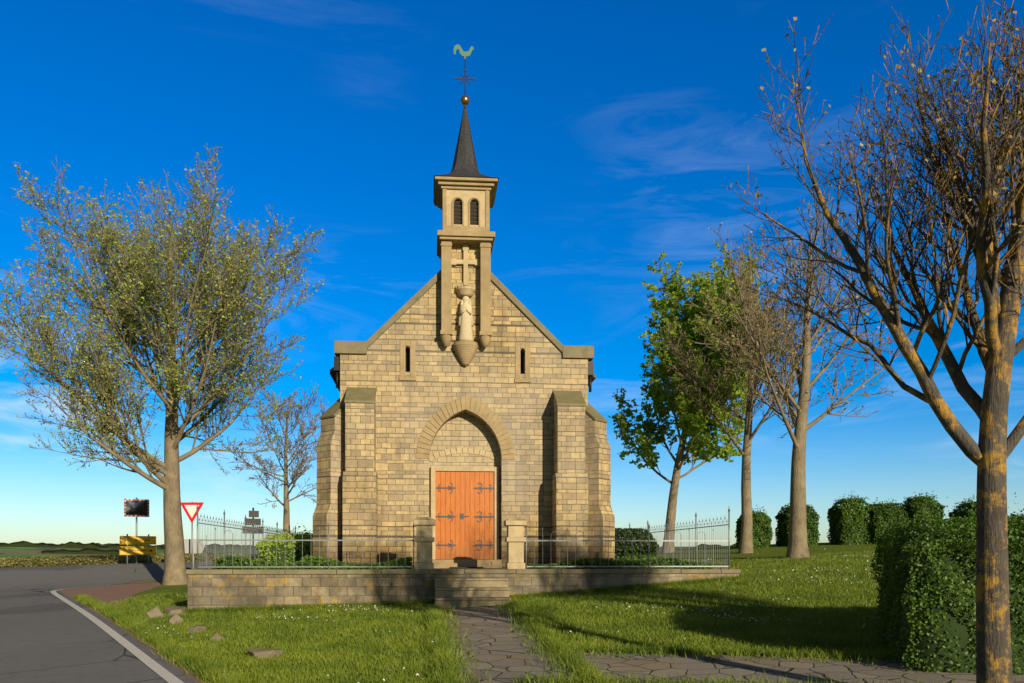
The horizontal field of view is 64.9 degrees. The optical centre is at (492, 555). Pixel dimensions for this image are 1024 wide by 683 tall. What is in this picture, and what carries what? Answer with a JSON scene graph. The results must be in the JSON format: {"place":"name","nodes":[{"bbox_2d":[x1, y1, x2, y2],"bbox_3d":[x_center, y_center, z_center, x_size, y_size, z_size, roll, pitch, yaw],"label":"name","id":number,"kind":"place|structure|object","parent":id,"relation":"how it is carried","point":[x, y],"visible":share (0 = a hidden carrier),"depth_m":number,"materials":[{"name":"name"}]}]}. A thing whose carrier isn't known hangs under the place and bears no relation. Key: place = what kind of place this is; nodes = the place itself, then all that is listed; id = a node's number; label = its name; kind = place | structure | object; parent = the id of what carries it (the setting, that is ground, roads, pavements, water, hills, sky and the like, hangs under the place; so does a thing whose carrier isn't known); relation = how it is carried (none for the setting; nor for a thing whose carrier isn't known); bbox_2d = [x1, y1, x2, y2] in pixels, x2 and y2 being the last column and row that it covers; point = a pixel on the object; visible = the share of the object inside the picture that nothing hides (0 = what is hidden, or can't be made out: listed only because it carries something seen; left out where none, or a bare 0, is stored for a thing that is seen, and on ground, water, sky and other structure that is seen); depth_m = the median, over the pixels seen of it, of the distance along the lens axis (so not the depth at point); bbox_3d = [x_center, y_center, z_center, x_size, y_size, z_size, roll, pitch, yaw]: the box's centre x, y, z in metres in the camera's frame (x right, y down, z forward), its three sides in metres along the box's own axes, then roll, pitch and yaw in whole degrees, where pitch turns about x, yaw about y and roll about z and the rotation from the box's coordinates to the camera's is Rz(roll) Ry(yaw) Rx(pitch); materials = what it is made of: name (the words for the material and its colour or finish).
{"place":"outdoors","nodes":[
{"label":"outdoors","id":0,"kind":"place"},
{"bbox_2d":[14,579,146,597],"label":"road asphalt","id":1,"kind":"structure","parent":0,"point":[43,588],"depth_m":28.43,"materials":[{"name":"grey asphalt"}]},
{"bbox_2d":[0,587,197,682],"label":"road","id":2,"kind":"structure","parent":0,"point":[45,638],"depth_m":12.42,"materials":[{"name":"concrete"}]},
{"bbox_2d":[50,585,183,682],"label":"road edge line","id":3,"kind":"object","parent":2,"relation":"on","point":[159,669],"visible":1,"depth_m":12.45,"materials":[{"name":"paint"}]},
{"bbox_2d":[93,610,211,682],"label":"road edge dirt","id":4,"kind":"structure","parent":2,"relation":"on","point":[191,675],"depth_m":11.68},
{"bbox_2d":[136,498,136,563],"bbox_3d":[-15.343,-0.922,34.697,0.070,3.150,0.070,0,0,-33],"label":"mirror post","id":5,"kind":"object","parent":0,"point":[136,535],"visible":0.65,"depth_m":34.67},
{"bbox_2d":[124,499,148,516],"bbox_3d":[-15.299,-2.047,34.627,1.000,0.760,0.008,0,0,-32],"label":"mirror frame","id":6,"kind":"object","parent":5,"relation":"attached to","point":[136,515],"depth_m":34.59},
{"bbox_2d":[126,500,147,514],"bbox_3d":[-15.289,-2.047,34.613,0.860,0.620,0.030,0,0,-33],"label":"traffic mirror","id":7,"kind":"object","parent":6,"relation":"in","point":[136,507],"visible":1,"depth_m":34.61,"materials":[{"name":"black mirror"}]},
{"bbox_2d":[300,554,341,561],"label":"wall plants","id":8,"kind":"object","parent":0,"point":[308,558],"depth_m":18.91,"materials":[{"name":"green plant"}]},
{"bbox_2d":[0,542,904,682],"bbox_3d":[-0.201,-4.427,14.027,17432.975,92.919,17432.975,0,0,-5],"label":"ground","id":9,"kind":"structure","parent":0,"point":[773,550],"depth_m":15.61,"materials":[{"name":"green plant"}]},
{"bbox_2d":[57,579,161,609],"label":"road shoulder gravel","id":10,"kind":"structure","parent":9,"relation":"on","point":[113,593],"depth_m":25.33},
{"bbox_2d":[0,561,243,587],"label":"crossroad","id":11,"kind":"structure","parent":9,"relation":"on","point":[27,576],"depth_m":31.26,"materials":[{"name":"asphalt"}]},
{"bbox_2d":[0,553,251,566],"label":"tall verge grass","id":12,"kind":"structure","parent":9,"relation":"on","point":[27,561],"depth_m":34.85,"materials":[{"name":"green plant"}]},
{"bbox_2d":[120,536,155,554],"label":"sign direction plates","id":13,"kind":"object","parent":9,"relation":"on","point":[127,550],"visible":1,"depth_m":34.12,"materials":[{"name":"yellow metal"}]},
{"bbox_2d":[120,536,152,551],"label":"direction sign graphics","id":14,"kind":"object","parent":13,"relation":"attached to","point":[136,540],"visible":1,"depth_m":34.10,"materials":[{"name":"black paint"}]},
{"bbox_2d":[146,607,163,617],"bbox_3d":[-6.869,1.239,16.423,0.366,0.395,0.362,0,0,-23],"label":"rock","id":15,"kind":"object","parent":9,"relation":"on","point":[154,612],"visible":0.55,"depth_m":16.29,"materials":[{"name":"beige stone"}]},
{"bbox_2d":[0,142,325,584],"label":"lime tree","id":16,"kind":"object","parent":9,"relation":"on","point":[142,283],"visible":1,"depth_m":26.11,"materials":[{"name":"green plant"}]},
{"bbox_2d":[164,606,185,614],"bbox_3d":[-6.657,1.244,16.900,0.470,0.348,0.420,0,0,21],"label":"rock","id":17,"kind":"object","parent":9,"relation":"on","point":[174,610],"visible":0.49,"depth_m":16.78,"materials":[{"name":"beige stone"}]},
{"bbox_2d":[168,614,182,623],"bbox_3d":[-6.037,1.249,15.283,0.256,0.298,0.310,0,0,30],"label":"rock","id":18,"kind":"object","parent":9,"relation":"on","point":[174,618],"visible":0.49,"depth_m":15.21,"materials":[{"name":"beige stone"}]},
{"bbox_2d":[191,523,192,568],"bbox_3d":[-11.246,-0.384,30.145,0.060,3.250,0.060,0,0,2],"label":"sign pole","id":19,"kind":"object","parent":9,"relation":"on","point":[191,545],"visible":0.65,"depth_m":30.12,"materials":[{"name":"grey metal"}]},
{"bbox_2d":[181,502,203,522],"bbox_3d":[-11.247,-1.591,30.106,0.918,0.795,0.011,0,0,1],"label":"give way sign","id":20,"kind":"object","parent":19,"relation":"attached to","point":[200,504],"depth_m":30.10,"materials":[{"name":"metal"}]},
{"bbox_2d":[184,539,204,568],"bbox_3d":[-11.441,0.290,30.794,0.860,1.850,0.070,0,0,-17],"label":"sign back","id":21,"kind":"object","parent":9,"relation":"on","point":[187,544],"visible":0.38,"depth_m":30.76,"materials":[{"name":"grey"}]},
{"bbox_2d":[187,625,205,632],"bbox_3d":[-5.089,1.336,13.946,0.325,0.264,0.365,-5,-3,37],"label":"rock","id":22,"kind":"object","parent":9,"relation":"on","point":[198,628],"visible":0.59,"depth_m":13.81,"materials":[{"name":"beige stone"}]},
{"bbox_2d":[210,633,224,640],"bbox_3d":[-4.440,1.338,12.986,0.285,0.191,0.330,-6,6,11],"label":"boundary stone","id":23,"kind":"object","parent":9,"relation":"on","point":[216,635],"visible":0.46,"depth_m":12.90,"materials":[{"name":"beige stone"}]},
{"bbox_2d":[244,508,263,557],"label":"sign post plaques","id":24,"kind":"object","parent":9,"relation":"on","point":[252,514],"visible":0.65,"depth_m":33.00,"materials":[{"name":"black metal"}]},
{"bbox_2d":[247,648,282,658],"bbox_3d":[-3.195,1.434,11.179,0.472,0.309,0.350,0,0,15],"label":"boundary stone","id":25,"kind":"object","parent":9,"relation":"on","point":[262,652],"visible":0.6,"depth_m":11.07,"materials":[{"name":"beige stone"}]},
{"bbox_2d":[220,380,328,533],"bbox_3d":[-10.175,-3.813,39.744,5.866,9.068,5.455,0,0,-5],"label":"tree","id":26,"kind":"object","parent":9,"relation":"on","point":[286,512],"visible":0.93,"depth_m":39.58,"materials":[{"name":"brown plant"}]},
{"bbox_2d":[0,541,735,556],"bbox_3d":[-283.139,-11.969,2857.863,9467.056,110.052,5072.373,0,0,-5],"label":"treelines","id":27,"kind":"object","parent":9,"relation":"on","point":[89,548],"visible":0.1,"depth_m":2406.95,"materials":[{"name":"green plant"}]},
{"bbox_2d":[435,578,510,607],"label":"terrace steps","id":28,"kind":"structure","parent":9,"relation":"on","point":[463,592],"depth_m":16.87,"materials":[{"name":"beige stone"}]},
{"bbox_2d":[442,606,549,682],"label":"path flagstones","id":29,"kind":"object","parent":9,"relation":"on","point":[499,649],"visible":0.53,"depth_m":11.46,"materials":[{"name":"grey stone"}]},
{"bbox_2d":[73,575,1015,682],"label":"lawn edge","id":30,"kind":"object","parent":9,"relation":"on","point":[575,663],"visible":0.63,"depth_m":10.73,"materials":[{"name":"green plant"}]},
{"bbox_2d":[136,553,874,682],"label":"lawn daisies","id":31,"kind":"object","parent":30,"relation":"on","point":[596,606],"visible":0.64,"depth_m":15.07,"materials":[{"name":"white plant"}]},
{"bbox_2d":[608,240,789,552],"bbox_3d":[8.433,-6.282,33.296,6.625,12.663,7.810,0,0,-5],"label":"tree","id":32,"kind":"object","parent":9,"relation":"on","point":[695,422],"visible":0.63,"depth_m":32.58,"materials":[{"name":"green plant"}]},
{"bbox_2d":[658,219,831,553],"bbox_3d":[8.699,-6.093,28.631,5.375,12.357,5.598,0,0,-5],"label":"tree","id":33,"kind":"object","parent":9,"relation":"on","point":[746,541],"visible":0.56,"depth_m":28.63,"materials":[{"name":"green plant"}]},
{"bbox_2d":[735,505,773,547],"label":"hedge block","id":34,"kind":"structure","parent":9,"relation":"on","point":[763,533],"depth_m":31.63,"materials":[{"name":"green plant"}]},
{"bbox_2d":[519,652,1023,682],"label":"path flagstones","id":35,"kind":"object","parent":9,"relation":"on","point":[813,669],"visible":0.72,"depth_m":9.30,"materials":[{"name":"grey stone"}]},
{"bbox_2d":[775,503,820,546],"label":"hedge block","id":36,"kind":"structure","parent":9,"relation":"on","point":[782,531],"depth_m":31.63,"materials":[{"name":"green plant"}]},
{"bbox_2d":[684,194,919,558],"bbox_3d":[9.097,-5.474,24.709,6.908,11.403,5.164,0,0,-19],"label":"tree","id":37,"kind":"object","parent":9,"relation":"on","point":[797,546],"visible":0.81,"depth_m":23.77,"materials":[{"name":"brown plant"}]},
{"bbox_2d":[827,491,875,544],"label":"hedge block","id":38,"kind":"structure","parent":9,"relation":"on","point":[849,520],"depth_m":31.32,"materials":[{"name":"green plant"}]},
{"bbox_2d":[721,0,1023,682],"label":"tree","id":39,"kind":"object","parent":9,"relation":"on","point":[993,341],"visible":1,"depth_m":6.93,"materials":[{"name":"brown plant"}]},
{"bbox_2d":[869,497,908,543],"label":"hedge block","id":40,"kind":"structure","parent":9,"relation":"on","point":[884,514],"depth_m":31.10,"materials":[{"name":"green plant"}]},
{"bbox_2d":[902,491,945,536],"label":"hedge block","id":41,"kind":"structure","parent":9,"relation":"on","point":[915,505],"depth_m":30.90,"materials":[{"name":"green plant"}]},
{"bbox_2d":[870,492,1023,675],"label":"hedge","id":42,"kind":"object","parent":9,"relation":"on","point":[926,602],"visible":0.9,"depth_m":8.88,"materials":[{"name":"green plant"}]},
{"bbox_2d":[948,494,975,537],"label":"hedge block","id":43,"kind":"structure","parent":9,"relation":"on","point":[964,507],"depth_m":30.88,"materials":[{"name":"green plant"}]},
{"bbox_2d":[188,573,738,609],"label":"terrace retaining wall","id":44,"kind":"structure","parent":0,"point":[217,590],"depth_m":17.32,"materials":[{"name":"beige stone"}]},
{"bbox_2d":[186,568,740,574],"bbox_3d":[-0.990,0.349,24.047,12.070,0.110,13.170,0,0,-5],"label":"terrace coping","id":45,"kind":"object","parent":44,"relation":"on","point":[435,571],"visible":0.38,"depth_m":17.47,"materials":[{"name":"stone"}]},
{"bbox_2d":[196,503,729,568],"bbox_3d":[-0.990,-0.385,24.047,11.748,1.470,12.756,0,0,-5],"label":"terrace fence","id":46,"kind":"object","parent":45,"relation":"on","point":[244,540],"visible":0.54,"depth_m":18.10,"materials":[{"name":"grey metal"}]},
{"bbox_2d":[414,517,526,568],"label":"gate pillars","id":47,"kind":"structure","parent":45,"relation":"on","point":[515,539],"depth_m":17.57,"materials":[{"name":"stone"}]},
{"bbox_2d":[340,279,587,568],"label":"church facade wall","id":48,"kind":"structure","parent":0,"point":[407,410],"depth_m":20.00,"materials":[{"name":"beige stone"}]},
{"bbox_2d":[330,367,595,391],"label":"roof eaves","id":49,"kind":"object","parent":48,"relation":"on","point":[333,374],"depth_m":20.87,"materials":[{"name":"beige stone"}]},
{"bbox_2d":[334,265,593,360],"bbox_3d":[-0.694,-6.165,20.283,6.440,2.429,0.690,0,0,-5],"label":"gable coping","id":50,"kind":"object","parent":48,"relation":"on","point":[362,347],"visible":0.51,"depth_m":19.91,"materials":[{"name":"beige stone"}]},
{"bbox_2d":[334,356,593,391],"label":"chapel gutter hoppers","id":51,"kind":"object","parent":48,"relation":"attached to","point":[337,367],"visible":0.95,"depth_m":19.95,"materials":[{"name":"black metal"}]},
{"bbox_2d":[431,466,498,559],"bbox_3d":[-0.695,-1.070,20.304,1.720,2.340,0.112,0,0,-5],"label":"door frame","id":52,"kind":"object","parent":48,"relation":"in","point":[434,469],"visible":0.88,"depth_m":20.27,"materials":[{"name":"beige stone"}]},
{"bbox_2d":[436,471,493,558],"bbox_3d":[-0.697,-1.011,20.320,1.480,2.212,0.055,0,0,-5],"label":"double door","id":53,"kind":"structure","parent":52,"relation":"in","point":[465,534],"depth_m":20.29,"materials":[{"name":"brown wood"}]},
{"bbox_2d":[436,482,493,550],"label":"door hinges","id":54,"kind":"object","parent":53,"relation":"attached to","point":[462,516],"visible":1,"depth_m":20.27,"materials":[{"name":"black metal"}]},
{"bbox_2d":[399,340,530,382],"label":"slit window surrounds","id":55,"kind":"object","parent":48,"relation":"attached to","point":[411,344],"depth_m":19.89,"materials":[{"name":"stone"}]},
{"bbox_2d":[416,396,514,458],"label":"chapel arch voussoirs","id":56,"kind":"object","parent":48,"relation":"attached to","point":[464,404],"visible":0.96,"depth_m":19.99,"materials":[{"name":"beige stone"}]},
{"bbox_2d":[451,245,479,341],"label":"niche back wall","id":57,"kind":"structure","parent":48,"relation":"attached to","point":[473,270],"depth_m":19.98,"materials":[{"name":"beige stone"}]},
{"bbox_2d":[440,240,491,347],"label":"niche pilasters","id":58,"kind":"object","parent":57,"relation":"attached to","point":[446,333],"visible":1,"depth_m":19.72,"materials":[{"name":"beige stone"}]},
{"bbox_2d":[434,176,497,257],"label":"turret cornices","id":59,"kind":"object","parent":57,"relation":"on","point":[456,237],"visible":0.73,"depth_m":19.62,"materials":[{"name":"beige stone"}]},
{"bbox_2d":[442,189,484,229],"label":"belfry wall","id":60,"kind":"structure","parent":59,"relation":"on","point":[465,195],"depth_m":19.71,"materials":[{"name":"beige stone"}]},
{"bbox_2d":[454,201,477,224],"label":"belfry louvers","id":61,"kind":"object","parent":60,"relation":"in","point":[458,212],"visible":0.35,"depth_m":19.78,"materials":[{"name":"wood"}]},
{"bbox_2d":[443,189,489,231],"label":"belfry mouldings","id":62,"kind":"object","parent":60,"relation":"attached to","point":[487,218],"visible":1,"depth_m":19.70,"materials":[{"name":"beige stone"}]},
{"bbox_2d":[452,244,479,297],"bbox_3d":[-0.664,-7.048,19.912,0.750,1.295,0.438,0,0,-5],"label":"stone cross","id":63,"kind":"object","parent":57,"relation":"attached to","point":[463,289],"visible":0.98,"depth_m":19.88,"materials":[{"name":"beige stone"}]},
{"bbox_2d":[453,340,478,366],"bbox_3d":[-0.667,-4.970,19.949,0.644,0.580,0.580,0,0,-5],"label":"statue corbel","id":64,"kind":"object","parent":48,"relation":"attached to","point":[465,350],"visible":1,"depth_m":19.78,"materials":[{"name":"stone"}]},
{"bbox_2d":[458,296,473,340],"bbox_3d":[-0.655,-5.822,19.796,0.386,1.125,0.288,0,0,-5],"label":"madonna statue","id":65,"kind":"object","parent":64,"relation":"on","point":[465,323],"visible":0.97,"depth_m":19.72,"materials":[{"name":"stone"}]},
{"bbox_2d":[429,412,499,558],"bbox_3d":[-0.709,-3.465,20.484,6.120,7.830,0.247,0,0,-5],"label":"doorway recess","id":66,"kind":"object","parent":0,"point":[464,430],"depth_m":20.36,"materials":[{"name":"beige stone"}]},
{"bbox_2d":[429,448,499,461],"bbox_3d":[-0.699,-2.548,20.355,1.876,0.361,0.025,0,0,-5],"label":"door lintel arch","id":67,"kind":"structure","parent":66,"relation":"attached to","point":[460,451],"depth_m":20.34,"materials":[{"name":"beige stone"}]},
{"bbox_2d":[450,567,483,567],"bbox_3d":[-0.635,0.290,19.535,0.800,0.020,0.550,0,0,-5],"label":"door mat","id":68,"kind":"object","parent":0,"point":[466,567],"depth_m":19.26,"materials":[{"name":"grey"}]},
{"bbox_2d":[0,0,1023,546],"label":"sky","id":69,"kind":"structure","parent":0,"point":[611,132],"materials":[{"name":"blue"}]},
{"bbox_2d":[614,554,671,560],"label":"wall plants","id":70,"kind":"object","parent":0,"point":[634,557],"depth_m":19.60,"materials":[{"name":"green plant"}]},
{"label":"terrace soil","id":71,"kind":"structure","parent":0,"visible":0},
{"bbox_2d":[255,523,312,562],"bbox_3d":[-5.498,-0.235,22.732,1.664,1.301,4.031,0,0,-5],"label":"bush","id":72,"kind":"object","parent":71,"relation":"on","point":[290,551],"depth_m":20.90,"materials":[{"name":"green plant"}]},
{"bbox_2d":[213,556,412,568],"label":"fence plants","id":73,"kind":"object","parent":71,"relation":"on","point":[236,561],"visible":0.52,"depth_m":17.82,"materials":[{"name":"green plant"}]},
{"bbox_2d":[313,407,344,561],"bbox_3d":[-3.846,-1.750,19.646,0.540,4.400,0.920,0,0,40],"label":"side buttress","id":74,"kind":"object","parent":71,"relation":"on","point":[330,461],"visible":0.67,"depth_m":19.37,"materials":[{"name":"stone"}]},
{"bbox_2d":[319,398,344,418],"bbox_3d":[-3.781,-3.670,19.723,0.580,0.693,0.718,0,0,41],"label":"buttress cap","id":75,"kind":"object","parent":74,"relation":"attached to","point":[335,408],"visible":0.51,"depth_m":19.57,"materials":[{"name":"stone"}]},
{"bbox_2d":[343,398,587,563],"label":"front buttresses","id":76,"kind":"structure","parent":71,"relation":"on","point":[569,493],"depth_m":19.42,"materials":[{"name":"beige stone"}]},
{"bbox_2d":[344,387,585,405],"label":"buttress caps","id":77,"kind":"object","parent":76,"relation":"attached to","point":[368,395],"visible":1,"depth_m":19.60,"materials":[{"name":"stone"}]},
{"bbox_2d":[434,568,505,568],"bbox_3d":[-0.586,0.336,18.917,1.900,0.048,1.930,0,0,-5],"label":"terrace landing","id":78,"kind":"object","parent":71,"relation":"on","point":[469,568],"visible":0.14,"depth_m":19.34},
{"bbox_2d":[432,559,501,567],"bbox_3d":[-0.681,0.210,20.124,1.790,0.220,0.470,0,0,-5],"label":"doorstep","id":79,"kind":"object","parent":78,"relation":"on","point":[484,563],"depth_m":19.90,"materials":[{"name":"beige stone"}]},
{"bbox_2d":[585,411,614,558],"bbox_3d":[2.520,-1.750,20.147,0.920,4.400,0.540,0,0,40],"label":"side buttress","id":80,"kind":"object","parent":71,"relation":"on","point":[601,517],"visible":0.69,"depth_m":19.86,"materials":[{"name":"stone"}]},
{"bbox_2d":[585,403,607,422],"bbox_3d":[2.443,-3.670,20.212,0.718,0.693,0.580,0,0,41],"label":"buttress cap","id":81,"kind":"object","parent":80,"relation":"on","point":[593,413],"visible":0.51,"depth_m":20.07,"materials":[{"name":"stone"}]},
{"bbox_2d":[525,557,712,568],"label":"fence plants","id":82,"kind":"object","parent":71,"relation":"on","point":[654,561],"visible":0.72,"depth_m":18.38,"materials":[{"name":"green plant"}]},
{"bbox_2d":[615,528,659,558],"bbox_3d":[3.744,-0.228,22.562,1.834,1.124,1.727,0,0,-5],"label":"yew shrub","id":83,"kind":"object","parent":71,"relation":"on","point":[640,547],"visible":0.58,"depth_m":21.90,"materials":[{"name":"green plant"}]},
{"bbox_3d":[-1.058,-3.365,24.919,6.160,7.630,9.149,0,0,-4],"label":"chapel","id":84,"kind":"object","parent":71,"relation":"on","visible":0},
{"bbox_2d":[433,108,498,205],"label":"spire roof","id":85,"kind":"structure","parent":84,"relation":"on","point":[464,163],"depth_m":20.04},
{"bbox_3d":[-0.693,-11.305,20.273,0.070,0.110,0.070,0,0,-4],"label":"spire collar","id":86,"kind":"object","parent":85,"relation":"on","visible":0},
{"bbox_2d":[461,95,469,104],"bbox_3d":[-0.693,-11.460,20.273,0.230,0.230,0.230,0,0,-5],"label":"finial ball","id":87,"kind":"object","parent":86,"relation":"on","point":[465,99],"visible":1,"depth_m":20.20,"materials":[{"name":"brown metal"}]},
{"bbox_2d":[455,69,474,83],"bbox_3d":[-0.693,-12.010,20.273,0.520,1.020,0.026,0,0,-5],"label":"ornamental cross","id":88,"kind":"object","parent":87,"relation":"on","point":[463,78],"visible":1,"depth_m":20.27,"materials":[{"name":"black metal"}]},
{"bbox_2d":[453,44,473,58],"bbox_3d":[-0.721,-12.681,20.271,0.531,0.362,0.020,0,0,-5],"label":"weathercock","id":89,"kind":"object","parent":88,"relation":"attached to","point":[464,54],"visible":1,"depth_m":20.26,"materials":[{"name":"green metal"}]}
]}

